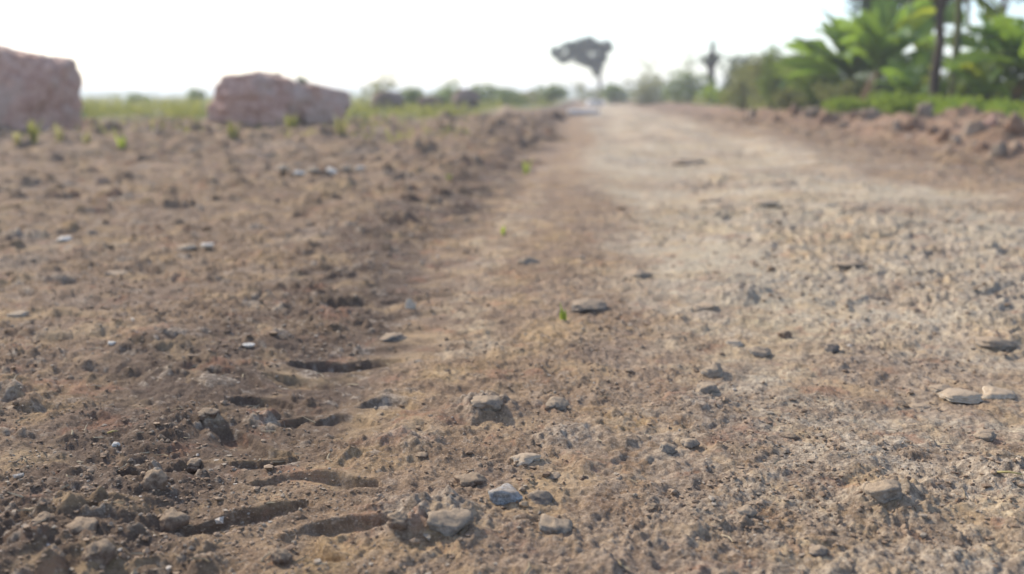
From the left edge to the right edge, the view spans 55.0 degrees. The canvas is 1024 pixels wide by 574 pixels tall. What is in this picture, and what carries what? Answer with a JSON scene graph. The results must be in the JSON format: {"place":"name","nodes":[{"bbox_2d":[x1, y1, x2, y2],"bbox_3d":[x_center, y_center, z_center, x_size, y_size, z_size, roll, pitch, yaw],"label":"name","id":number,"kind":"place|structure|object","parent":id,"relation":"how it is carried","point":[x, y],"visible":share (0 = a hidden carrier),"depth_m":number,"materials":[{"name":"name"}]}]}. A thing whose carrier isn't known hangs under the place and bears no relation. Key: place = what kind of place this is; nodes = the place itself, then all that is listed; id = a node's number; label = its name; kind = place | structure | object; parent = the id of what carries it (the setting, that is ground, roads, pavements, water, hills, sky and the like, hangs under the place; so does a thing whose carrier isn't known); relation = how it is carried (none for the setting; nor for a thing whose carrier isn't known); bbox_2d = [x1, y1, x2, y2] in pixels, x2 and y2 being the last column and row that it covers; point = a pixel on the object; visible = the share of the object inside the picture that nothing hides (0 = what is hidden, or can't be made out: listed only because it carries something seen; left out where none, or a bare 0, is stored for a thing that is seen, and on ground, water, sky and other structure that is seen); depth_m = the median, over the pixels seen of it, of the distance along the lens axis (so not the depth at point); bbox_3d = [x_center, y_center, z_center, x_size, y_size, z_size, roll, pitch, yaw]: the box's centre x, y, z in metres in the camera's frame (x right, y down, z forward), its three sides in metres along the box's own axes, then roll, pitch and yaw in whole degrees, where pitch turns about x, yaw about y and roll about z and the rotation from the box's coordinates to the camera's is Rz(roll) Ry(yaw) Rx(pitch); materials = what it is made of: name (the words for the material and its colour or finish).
{"place":"outdoors","nodes":[
{"label":"outdoors","id":0,"kind":"place"},
{"bbox_2d":[0,96,1023,573],"bbox_3d":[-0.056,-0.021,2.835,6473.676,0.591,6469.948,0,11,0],"label":"ground","id":1,"kind":"structure","parent":0,"point":[170,166],"depth_m":2.96,"materials":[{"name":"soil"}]},
{"bbox_2d":[26,120,42,142],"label":"grass tuft","id":2,"kind":"object","parent":1,"relation":"on","point":[33,132],"visible":0.98,"depth_m":10.70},
{"bbox_2d":[0,44,82,132],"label":"boulder","id":3,"kind":"object","parent":1,"relation":"on","point":[37,88],"visible":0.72,"depth_m":14.28,"materials":[{"name":"stone"}]},
{"bbox_2d":[28,511,54,523],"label":"dirt clod","id":4,"kind":"object","parent":1,"relation":"on","point":[43,515],"visible":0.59,"depth_m":1.35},
{"bbox_2d":[65,516,98,534],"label":"dirt clod","id":5,"kind":"object","parent":1,"relation":"on","point":[77,525],"visible":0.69,"depth_m":1.32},
{"bbox_2d":[81,538,116,566],"bbox_3d":[-0.531,0.343,1.266,0.042,0.035,0.036,-9,14,-39],"label":"dirt clod","id":6,"kind":"object","parent":1,"relation":"on","point":[103,551],"visible":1,"depth_m":1.26,"materials":[{"name":"soil"}]},
{"bbox_2d":[124,91,152,103],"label":"bush","id":7,"kind":"object","parent":1,"relation":"on","point":[135,100],"visible":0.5,"depth_m":58.77,"materials":[{"name":"green plant"}]},
{"bbox_2d":[142,469,167,490],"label":"dirt clod","id":8,"kind":"object","parent":1,"relation":"on","point":[154,479],"visible":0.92,"depth_m":1.49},
{"bbox_2d":[158,507,189,531],"bbox_3d":[-0.488,0.336,1.402,0.056,0.037,0.043,4,12,18],"label":"dirt clod","id":9,"kind":"object","parent":1,"relation":"on","point":[171,519],"visible":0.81,"depth_m":1.39,"materials":[{"name":"soil"}]},
{"bbox_2d":[185,457,200,471],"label":"dirt clod","id":10,"kind":"object","parent":1,"relation":"on","point":[193,464],"visible":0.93,"depth_m":1.64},
{"bbox_2d":[187,87,205,100],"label":"bush","id":11,"kind":"object","parent":1,"relation":"on","point":[196,93],"visible":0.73,"depth_m":58.72,"materials":[{"name":"green plant"}]},
{"bbox_2d":[197,407,219,420],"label":"dirt clod","id":12,"kind":"object","parent":1,"relation":"on","point":[210,412],"visible":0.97,"depth_m":1.81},
{"bbox_2d":[225,119,240,137],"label":"grass tuft","id":13,"kind":"object","parent":1,"relation":"on","point":[232,130],"visible":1,"depth_m":12.04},
{"bbox_2d":[206,71,298,125],"bbox_3d":[-4.435,-3.197,17.056,1.504,1.082,1.203,1,11,3],"label":"boulder","id":14,"kind":"object","parent":1,"relation":"on","point":[254,98],"visible":0.69,"depth_m":16.56,"materials":[{"name":"stone"}]},
{"bbox_2d":[282,113,299,127],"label":"grass tuft","id":15,"kind":"object","parent":1,"relation":"on","point":[289,121],"visible":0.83,"depth_m":15.53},
{"bbox_2d":[273,76,314,120],"bbox_3d":[-3.839,-3.159,17.133,1.186,1.011,0.949,-1,11,-4],"label":"boulder","id":16,"kind":"object","parent":1,"relation":"on","point":[300,97],"visible":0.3,"depth_m":16.77,"materials":[{"name":"stone"}]},
{"bbox_2d":[301,83,351,126],"bbox_3d":[-3.286,-3.146,17.184,0.956,0.798,0.860,-3,11,-14],"label":"boulder","id":17,"kind":"object","parent":1,"relation":"on","point":[326,105],"visible":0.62,"depth_m":16.84,"materials":[{"name":"stone"}]},
{"bbox_2d":[334,114,346,134],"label":"grass tuft","id":18,"kind":"object","parent":1,"relation":"on","point":[340,127],"visible":1,"depth_m":12.58,"materials":[{"name":"plant"}]},
{"bbox_2d":[359,72,407,104],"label":"bush","id":19,"kind":"object","parent":1,"relation":"on","point":[376,88],"visible":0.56,"depth_m":39.31,"materials":[{"name":"green plant"}]},
{"bbox_2d":[369,91,403,110],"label":"boulder","id":20,"kind":"object","parent":1,"relation":"on","point":[393,98],"visible":0.78,"depth_m":32.62,"materials":[{"name":"stone"}]},
{"bbox_2d":[378,332,406,341],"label":"stone","id":21,"kind":"object","parent":1,"relation":"on","point":[390,337],"visible":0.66,"depth_m":2.48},
{"bbox_2d":[80,83,716,96],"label":"treeline","id":22,"kind":"object","parent":1,"relation":"on","point":[120,93],"visible":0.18,"depth_m":421.51,"materials":[{"name":"green plant"}]},
{"bbox_2d":[399,84,424,105],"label":"bush","id":23,"kind":"object","parent":1,"relation":"on","point":[412,95],"visible":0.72,"depth_m":44.11,"materials":[{"name":"green plant"}]},
{"bbox_2d":[418,96,442,108],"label":"boulder","id":24,"kind":"object","parent":1,"relation":"on","point":[431,100],"visible":0.63,"depth_m":34.06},
{"bbox_2d":[428,77,459,106],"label":"bush","id":25,"kind":"object","parent":1,"relation":"on","point":[448,93],"visible":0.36,"depth_m":47.23,"materials":[{"name":"green plant"}]},
{"bbox_2d":[451,89,480,106],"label":"boulder","id":26,"kind":"object","parent":1,"relation":"on","point":[471,97],"visible":0.81,"depth_m":37.02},
{"bbox_2d":[468,83,529,106],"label":"bush","id":27,"kind":"object","parent":1,"relation":"on","point":[505,95],"visible":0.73,"depth_m":50.99,"materials":[{"name":"green plant"}]},
{"bbox_2d":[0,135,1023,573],"bbox_3d":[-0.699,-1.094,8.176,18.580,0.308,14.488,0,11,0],"label":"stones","id":28,"kind":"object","parent":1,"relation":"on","point":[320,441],"visible":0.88,"depth_m":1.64,"materials":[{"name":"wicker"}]},
{"bbox_2d":[11,92,1023,142],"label":"grass","id":29,"kind":"structure","parent":1,"relation":"on","point":[91,106],"depth_m":26.59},
{"bbox_2d":[503,90,545,104],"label":"bush","id":30,"kind":"object","parent":1,"relation":"on","point":[526,98],"visible":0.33,"depth_m":56.54,"materials":[{"name":"green plant"}]},
{"bbox_2d":[532,82,570,104],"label":"bush","id":31,"kind":"object","parent":1,"relation":"on","point":[553,92],"visible":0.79,"depth_m":58.60,"materials":[{"name":"green plant"}]},
{"bbox_2d":[549,35,613,99],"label":"lone tree","id":32,"kind":"object","parent":1,"relation":"on","point":[581,55],"visible":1,"depth_m":88.72,"materials":[{"name":"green plant"}]},
{"bbox_2d":[567,82,604,102],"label":"bush","id":33,"kind":"object","parent":1,"relation":"on","point":[582,88],"visible":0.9,"depth_m":83.39,"materials":[{"name":"green plant"}]},
{"bbox_2d":[600,82,631,104],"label":"bush","id":34,"kind":"object","parent":1,"relation":"on","point":[611,92],"visible":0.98,"depth_m":68.55,"materials":[{"name":"green plant"}]},
{"bbox_2d":[626,52,659,104],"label":"bush","id":35,"kind":"object","parent":1,"relation":"on","point":[646,65],"visible":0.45,"depth_m":64.29,"materials":[{"name":"green plant"}]},
{"bbox_2d":[698,37,722,103],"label":"dead tree","id":36,"kind":"object","parent":1,"relation":"on","point":[710,61],"visible":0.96,"depth_m":56.46,"materials":[{"name":"plant"}]},
{"bbox_2d":[719,51,763,99],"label":"bush","id":37,"kind":"object","parent":1,"relation":"on","point":[742,60],"visible":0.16,"depth_m":48.64,"materials":[{"name":"green plant"}]},
{"bbox_2d":[845,0,907,76],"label":"slender tree","id":38,"kind":"object","parent":1,"relation":"on","point":[865,4],"visible":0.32,"depth_m":27.64,"materials":[{"name":"green plant"}]},
{"bbox_2d":[890,0,935,71],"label":"banana plant","id":39,"kind":"object","parent":1,"relation":"on","point":[918,5],"visible":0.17,"depth_m":24.06,"materials":[{"name":"green plant"}]},
{"bbox_2d":[881,70,945,112],"bbox_3d":[9.182,-4.402,22.607,1.806,1.185,1.268,0,11,0],"label":"bush","id":40,"kind":"object","parent":1,"relation":"on","point":[889,87],"visible":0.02,"depth_m":22.44,"materials":[{"name":"green plant"}]},
{"bbox_2d":[896,0,975,75],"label":"banana plant","id":41,"kind":"object","parent":1,"relation":"on","point":[949,14],"visible":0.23,"depth_m":26.75,"materials":[{"name":"green plant"}]},
{"bbox_2d":[912,73,960,114],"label":"bush","id":42,"kind":"object","parent":1,"relation":"on","point":[944,85],"visible":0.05,"depth_m":20.27,"materials":[{"name":"green plant"}]},
{"bbox_2d":[906,0,1005,97],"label":"slender tree","id":43,"kind":"object","parent":1,"relation":"on","point":[989,11],"visible":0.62,"depth_m":19.34,"materials":[{"name":"green plant"}]},
{"bbox_2d":[931,12,1003,77],"bbox_3d":[10.083,-4.556,20.360,2.560,2.284,2.125,-3,11,-14],"label":"banana plant","id":44,"kind":"object","parent":1,"relation":"on","point":[990,46],"visible":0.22,"depth_m":20.29,"materials":[{"name":"green plant"}]},
{"bbox_2d":[943,52,1014,111],"bbox_3d":[8.568,-3.585,18.096,1.220,1.446,1.262,8,13,34],"label":"banana plant","id":45,"kind":"object","parent":1,"relation":"on","point":[973,75],"visible":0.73,"depth_m":18.01,"materials":[{"name":"green plant"}]},
{"bbox_2d":[947,15,1023,103],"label":"banana plant","id":46,"kind":"object","parent":1,"relation":"on","point":[1009,36],"visible":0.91,"depth_m":17.08,"materials":[{"name":"green plant"}]},
{"bbox_2d":[949,0,1023,14],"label":"slender tree","id":47,"kind":"object","parent":1,"relation":"on","point":[1004,6],"visible":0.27,"depth_m":24.08,"materials":[{"name":"green plant"}]},
{"bbox_2d":[951,60,1022,107],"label":"bush","id":48,"kind":"object","parent":1,"relation":"on","point":[963,89],"visible":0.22,"depth_m":18.87,"materials":[{"name":"green plant"}]},
{"bbox_2d":[986,49,1023,108],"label":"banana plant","id":49,"kind":"object","parent":1,"relation":"on","point":[1008,70],"visible":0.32,"depth_m":18.03,"materials":[{"name":"green plant"}]},
{"bbox_2d":[0,0,1023,95],"label":"sky","id":50,"kind":"structure","parent":0,"point":[133,45],"materials":[{"name":"white"}]},
{"bbox_2d":[241,99,1023,573],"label":"dirt road","id":51,"kind":"structure","parent":0,"point":[613,153],"depth_m":2.16,"materials":[{"name":"soil"}]},
{"bbox_2d":[270,548,292,564],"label":"stone","id":52,"kind":"object","parent":51,"relation":"on","point":[284,556],"visible":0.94,"depth_m":1.27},
{"bbox_2d":[387,511,407,530],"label":"dirt clod","id":53,"kind":"object","parent":51,"relation":"on","point":[398,520],"visible":1,"depth_m":1.34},
{"bbox_2d":[426,508,474,536],"bbox_3d":[-0.086,0.330,1.369,0.067,0.044,0.053,1,11,3],"label":"stone","id":54,"kind":"object","parent":51,"relation":"on","point":[452,522],"visible":0.97,"depth_m":1.35,"materials":[{"name":"stone"}]},
{"bbox_2d":[454,472,485,487],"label":"stone","id":55,"kind":"object","parent":51,"relation":"on","point":[471,479],"visible":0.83,"depth_m":1.53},
{"bbox_2d":[471,395,502,410],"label":"stone","id":56,"kind":"object","parent":51,"relation":"on","point":[489,403],"visible":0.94,"depth_m":1.86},
{"bbox_2d":[488,483,522,504],"bbox_3d":[-0.011,0.316,1.474,0.049,0.041,0.043,-2,11,-9],"label":"stone","id":57,"kind":"object","parent":51,"relation":"on","point":[505,493],"visible":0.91,"depth_m":1.46,"materials":[{"name":"stone"}]},
{"bbox_2d":[510,452,540,465],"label":"stone","id":58,"kind":"object","parent":51,"relation":"on","point":[525,458],"visible":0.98,"depth_m":1.61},
{"bbox_2d":[527,490,552,503],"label":"stone","id":59,"kind":"object","parent":51,"relation":"on","point":[540,497],"visible":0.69,"depth_m":1.47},
{"bbox_2d":[538,513,572,533],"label":"stone","id":60,"kind":"object","parent":51,"relation":"on","point":[549,524],"visible":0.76,"depth_m":1.36,"materials":[{"name":"stone"}]},
{"bbox_2d":[545,396,569,410],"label":"stone","id":61,"kind":"object","parent":51,"relation":"on","point":[560,403],"visible":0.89,"depth_m":1.90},
{"bbox_2d":[567,109,600,114],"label":"stone slab","id":62,"kind":"structure","parent":51,"relation":"on","point":[583,111],"depth_m":29.52,"materials":[{"name":"stone"}]},
{"bbox_2d":[571,298,607,313],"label":"stone","id":63,"kind":"object","parent":51,"relation":"on","point":[581,306],"visible":0.88,"depth_m":2.74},
{"bbox_2d":[623,269,652,277],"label":"stone","id":64,"kind":"object","parent":51,"relation":"on","point":[638,273],"visible":0.77,"depth_m":3.25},
{"bbox_2d":[659,442,674,453],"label":"stone","id":65,"kind":"object","parent":51,"relation":"on","point":[666,447],"visible":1,"depth_m":1.66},
{"bbox_2d":[670,158,706,165],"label":"stone","id":66,"kind":"object","parent":51,"relation":"on","point":[687,161],"visible":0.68,"depth_m":8.64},
{"bbox_2d":[680,438,699,448],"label":"stone","id":67,"kind":"object","parent":51,"relation":"on","point":[689,443],"visible":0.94,"depth_m":1.70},
{"bbox_2d":[693,302,718,311],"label":"stone","id":68,"kind":"object","parent":51,"relation":"on","point":[702,306],"visible":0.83,"depth_m":2.77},
{"bbox_2d":[695,382,719,393],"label":"stone","id":69,"kind":"object","parent":51,"relation":"on","point":[707,387],"visible":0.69,"depth_m":2.01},
{"bbox_2d":[700,362,723,377],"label":"stone","id":70,"kind":"object","parent":51,"relation":"on","point":[715,369],"visible":0.79,"depth_m":2.13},
{"bbox_2d":[736,505,757,517],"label":"stone","id":71,"kind":"object","parent":51,"relation":"on","point":[749,510],"visible":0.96,"depth_m":1.41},
{"bbox_2d":[747,346,771,357],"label":"stone","id":72,"kind":"object","parent":51,"relation":"on","point":[761,351],"visible":0.89,"depth_m":2.31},
{"bbox_2d":[808,545,827,556],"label":"stone","id":73,"kind":"object","parent":51,"relation":"on","point":[818,550],"visible":1,"depth_m":1.30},
{"bbox_2d":[824,341,839,353],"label":"stone","id":74,"kind":"object","parent":51,"relation":"on","point":[830,346],"visible":0.82,"depth_m":2.30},
{"bbox_2d":[834,261,862,268],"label":"stone","id":75,"kind":"object","parent":51,"relation":"on","point":[846,264],"visible":0.88,"depth_m":3.44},
{"bbox_2d":[864,479,902,503],"bbox_3d":[0.543,0.297,1.438,0.053,0.032,0.045,0,11,1],"label":"stone","id":76,"kind":"object","parent":51,"relation":"on","point":[885,491],"visible":1,"depth_m":1.43,"materials":[{"name":"stone"}]},
{"bbox_2d":[938,388,983,403],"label":"stone","id":77,"kind":"object","parent":51,"relation":"on","point":[958,395],"visible":1,"depth_m":1.96,"materials":[{"name":"stone"}]},
{"bbox_2d":[973,429,996,441],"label":"stone","id":78,"kind":"object","parent":51,"relation":"on","point":[988,435],"visible":0.93,"depth_m":1.74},
{"bbox_2d":[975,336,1015,350],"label":"stone","id":79,"kind":"object","parent":51,"relation":"on","point":[994,343],"visible":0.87,"depth_m":2.33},
{"bbox_2d":[981,385,1014,398],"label":"stone","id":80,"kind":"object","parent":51,"relation":"on","point":[991,392],"visible":0.94,"depth_m":1.98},
{"bbox_2d":[626,99,1023,166],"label":"earth bank","id":81,"kind":"structure","parent":0,"point":[952,120],"depth_m":14.01,"materials":[{"name":"soil"}]},
{"bbox_2d":[621,71,672,104],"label":"bush","id":82,"kind":"object","parent":81,"relation":"on","point":[650,94],"visible":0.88,"depth_m":60.59,"materials":[{"name":"green plant"}]},
{"bbox_2d":[659,69,717,102],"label":"bush","id":83,"kind":"object","parent":81,"relation":"on","point":[687,88],"visible":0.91,"depth_m":52.40,"materials":[{"name":"green plant"}]},
{"bbox_2d":[693,84,747,104],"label":"bush","id":84,"kind":"object","parent":81,"relation":"on","point":[713,93],"visible":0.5,"depth_m":39.11,"materials":[{"name":"green plant"}]},
{"bbox_2d":[717,62,761,110],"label":"bush","id":85,"kind":"object","parent":81,"relation":"on","point":[739,82],"visible":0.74,"depth_m":32.17,"materials":[{"name":"green plant"}]},
{"bbox_2d":[741,50,780,109],"bbox_3d":[7.890,-6.157,29.399,1.838,1.833,1.856,-5,12,-23],"label":"bush","id":86,"kind":"object","parent":81,"relation":"on","point":[756,91],"visible":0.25,"depth_m":29.46,"materials":[{"name":"green plant"}]},
{"bbox_2d":[754,43,794,107],"bbox_3d":[7.869,-6.002,28.338,1.824,2.038,1.605,0,11,0],"label":"bush","id":87,"kind":"object","parent":81,"relation":"on","point":[770,85],"visible":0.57,"depth_m":28.17,"materials":[{"name":"green plant"}]},
{"bbox_2d":[769,85,809,109],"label":"bush","id":88,"kind":"object","parent":81,"relation":"on","point":[789,99],"visible":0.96,"depth_m":24.57,"materials":[{"name":"green plant"}]},
{"bbox_2d":[770,51,838,109],"bbox_3d":[7.599,-5.332,25.341,1.925,2.023,1.818,0,11,0],"label":"bush","id":89,"kind":"object","parent":81,"relation":"on","point":[812,94],"visible":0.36,"depth_m":25.20,"materials":[{"name":"green plant"}]},
{"bbox_2d":[801,107,821,118],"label":"rock","id":90,"kind":"object","parent":81,"relation":"on","point":[810,112],"visible":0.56,"depth_m":20.61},
{"bbox_2d":[798,68,848,107],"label":"bush","id":91,"kind":"object","parent":81,"relation":"on","point":[821,77],"visible":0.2,"depth_m":25.12,"materials":[{"name":"green plant"}]},
{"bbox_2d":[817,111,842,123],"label":"rock","id":92,"kind":"object","parent":81,"relation":"on","point":[826,117],"visible":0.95,"depth_m":17.46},
{"bbox_2d":[811,80,865,104],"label":"bush","id":93,"kind":"object","parent":81,"relation":"on","point":[839,91],"visible":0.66,"depth_m":21.48,"materials":[{"name":"green plant"}]},
{"bbox_2d":[780,8,906,92],"bbox_3d":[8.126,-5.111,23.231,3.491,2.840,2.368,-5,12,-25],"label":"banana plant","id":94,"kind":"object","parent":81,"relation":"on","point":[829,62],"visible":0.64,"depth_m":23.33,"materials":[{"name":"green plant"}]},
{"bbox_2d":[822,89,898,113],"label":"bush","id":95,"kind":"object","parent":81,"relation":"on","point":[856,104],"visible":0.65,"depth_m":20.50,"materials":[{"name":"green plant"}]},
{"bbox_2d":[837,68,892,109],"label":"bush","id":96,"kind":"object","parent":81,"relation":"on","point":[860,82],"visible":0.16,"depth_m":23.36,"materials":[{"name":"green plant"}]},
{"bbox_2d":[858,107,880,120],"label":"rock","id":97,"kind":"object","parent":81,"relation":"on","point":[871,113],"visible":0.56,"depth_m":16.27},
{"bbox_2d":[824,0,950,102],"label":"banana plant","id":98,"kind":"object","parent":81,"relation":"on","point":[880,39],"visible":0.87,"depth_m":21.26,"materials":[{"name":"green plant"}]},
{"bbox_2d":[874,88,920,110],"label":"bush","id":99,"kind":"object","parent":81,"relation":"on","point":[903,92],"visible":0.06,"depth_m":19.13,"materials":[{"name":"green plant"}]},
{"bbox_2d":[874,51,942,112],"bbox_3d":[7.949,-3.880,19.587,1.453,1.612,1.285,0,11,0],"label":"banana plant","id":100,"kind":"object","parent":81,"relation":"on","point":[903,76],"visible":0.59,"depth_m":19.58,"materials":[{"name":"green plant"}]},
{"bbox_2d":[871,90,945,115],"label":"bush","id":101,"kind":"object","parent":81,"relation":"on","point":[899,104],"visible":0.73,"depth_m":18.15,"materials":[{"name":"green plant"}]},
{"bbox_2d":[901,115,920,131],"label":"rock","id":102,"kind":"object","parent":81,"relation":"on","point":[910,124],"visible":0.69,"depth_m":13.59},
{"bbox_2d":[887,0,948,113],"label":"slender tree","id":103,"kind":"object","parent":81,"relation":"on","point":[937,59],"visible":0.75,"depth_m":18.41,"materials":[{"name":"brown plant"}]},
{"bbox_2d":[915,102,933,117],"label":"rock","id":104,"kind":"object","parent":81,"relation":"on","point":[925,109],"visible":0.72,"depth_m":14.37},
{"bbox_2d":[935,129,951,142],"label":"rock","id":105,"kind":"object","parent":81,"relation":"on","point":[943,135],"visible":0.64,"depth_m":11.57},
{"bbox_2d":[921,94,1007,114],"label":"bush","id":106,"kind":"object","parent":81,"relation":"on","point":[940,106],"visible":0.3,"depth_m":16.16,"materials":[{"name":"green plant"}]},
{"bbox_2d":[964,120,985,137],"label":"rock","id":107,"kind":"object","parent":81,"relation":"on","point":[973,128],"visible":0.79,"depth_m":11.16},
{"bbox_2d":[989,141,1008,157],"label":"rock","id":108,"kind":"object","parent":81,"relation":"on","point":[1000,149],"visible":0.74,"depth_m":9.38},
{"bbox_2d":[982,96,1023,116],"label":"bush","id":109,"kind":"object","parent":81,"relation":"on","point":[1005,108],"visible":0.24,"depth_m":15.19,"materials":[{"name":"green plant"}]},
{"bbox_2d":[1004,112,1023,135],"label":"rock","id":110,"kind":"object","parent":81,"relation":"on","point":[1015,123],"visible":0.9,"depth_m":10.78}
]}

